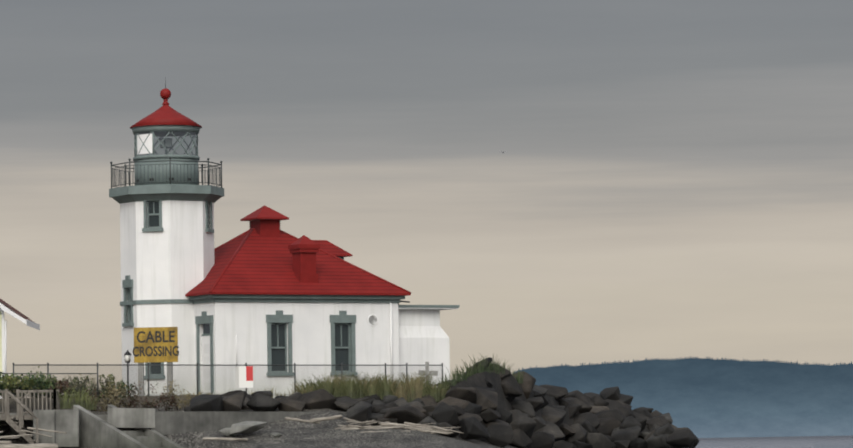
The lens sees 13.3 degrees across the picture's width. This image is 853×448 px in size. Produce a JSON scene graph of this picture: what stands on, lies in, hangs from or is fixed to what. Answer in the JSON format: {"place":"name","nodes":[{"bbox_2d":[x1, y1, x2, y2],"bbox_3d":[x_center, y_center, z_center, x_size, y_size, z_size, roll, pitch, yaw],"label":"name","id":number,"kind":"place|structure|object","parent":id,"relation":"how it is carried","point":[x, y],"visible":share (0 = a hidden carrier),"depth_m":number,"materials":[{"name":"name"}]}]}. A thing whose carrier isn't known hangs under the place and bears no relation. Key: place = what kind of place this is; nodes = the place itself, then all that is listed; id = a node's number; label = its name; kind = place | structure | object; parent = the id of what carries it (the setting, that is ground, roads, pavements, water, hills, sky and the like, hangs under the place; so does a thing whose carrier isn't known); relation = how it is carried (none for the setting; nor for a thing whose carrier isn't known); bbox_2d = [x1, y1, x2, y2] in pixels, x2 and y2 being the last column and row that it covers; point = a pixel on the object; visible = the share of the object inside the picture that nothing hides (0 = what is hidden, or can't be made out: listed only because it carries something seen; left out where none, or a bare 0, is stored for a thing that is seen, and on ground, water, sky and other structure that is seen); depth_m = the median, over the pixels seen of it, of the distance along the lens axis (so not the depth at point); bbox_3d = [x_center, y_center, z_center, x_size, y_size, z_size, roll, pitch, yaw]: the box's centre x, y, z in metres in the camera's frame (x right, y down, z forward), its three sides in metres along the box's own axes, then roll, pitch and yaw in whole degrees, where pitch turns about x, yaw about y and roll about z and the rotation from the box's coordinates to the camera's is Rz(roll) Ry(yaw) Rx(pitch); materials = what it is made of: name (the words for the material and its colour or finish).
{"place":"outdoors","nodes":[
{"label":"outdoors","id":0,"kind":"place"},
{"bbox_2d":[0,395,516,447],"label":"ground","id":1,"kind":"structure","parent":0,"point":[322,434],"depth_m":124.31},
{"bbox_2d":[0,299,39,397],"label":"neighbour house","id":2,"kind":"structure","parent":1,"relation":"on","point":[11,310],"depth_m":132.61,"materials":[{"name":"white paint"}]},
{"bbox_2d":[0,389,59,443],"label":"wooden stair railing","id":3,"kind":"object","parent":1,"relation":"on","point":[8,418],"depth_m":124.71,"materials":[{"name":"grey wood"}]},
{"bbox_2d":[0,366,210,411],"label":"bank shrubs","id":4,"kind":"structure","parent":1,"relation":"on","point":[26,382],"depth_m":128.48,"materials":[{"name":"green plant"}]},
{"bbox_2d":[124,350,131,393],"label":"lamp post","id":5,"kind":"object","parent":1,"relation":"on","point":[127,355],"visible":0.94,"depth_m":134.85,"materials":[{"name":"black metal"}]},
{"bbox_2d":[133,327,178,395],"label":"sign","id":6,"kind":"object","parent":1,"relation":"on","point":[155,344],"visible":1,"depth_m":134.36,"materials":[{"name":"yellow paint"}]},
{"bbox_2d":[0,405,346,447],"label":"concrete seawall","id":7,"kind":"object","parent":1,"relation":"on","point":[114,427],"visible":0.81,"depth_m":124.85,"materials":[{"name":"grey concrete"}]},
{"bbox_2d":[3,363,442,398],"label":"chainlink fence","id":8,"kind":"object","parent":1,"relation":"on","point":[243,376],"visible":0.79,"depth_m":132.72,"materials":[{"name":"grey metal"}]},
{"bbox_2d":[0,415,462,447],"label":"driftwood logs","id":9,"kind":"object","parent":1,"relation":"on","point":[425,428],"visible":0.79,"depth_m":124.98,"materials":[{"name":"grey wood"}]},
{"bbox_2d":[109,77,459,397],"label":"lighthouse","id":10,"kind":"object","parent":1,"relation":"on","point":[264,289],"visible":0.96,"depth_m":138.97,"materials":[{"name":"white paint"}]},
{"bbox_2d":[0,357,698,447],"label":"riprap rocks","id":11,"kind":"object","parent":1,"relation":"on","point":[500,409],"visible":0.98,"depth_m":133.57,"materials":[{"name":"grey stone"}]},
{"bbox_2d":[51,355,532,409],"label":"grass mound","id":12,"kind":"object","parent":11,"relation":"on","point":[407,390],"depth_m":130.14,"materials":[{"name":"green plant"}]},
{"bbox_2d":[419,362,437,386],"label":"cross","id":13,"kind":"object","parent":12,"relation":"on","point":[427,371],"visible":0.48,"depth_m":131.68,"materials":[{"name":"grey wood"}]},
{"bbox_2d":[0,0,852,397],"label":"sky","id":14,"kind":"structure","parent":0,"point":[673,179],"materials":[{"name":"grey"}]},
{"bbox_2d":[514,356,852,437],"bbox_3d":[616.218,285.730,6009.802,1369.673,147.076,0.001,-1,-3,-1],"label":"distant hills","id":15,"kind":"structure","parent":0,"point":[709,398],"depth_m":6007.13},
{"bbox_2d":[695,435,852,447],"bbox_3d":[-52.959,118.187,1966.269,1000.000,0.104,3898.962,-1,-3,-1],"label":"sea water","id":16,"kind":"structure","parent":0,"point":[798,442],"depth_m":247.53,"materials":[{"name":"grey liquid"}]}
]}

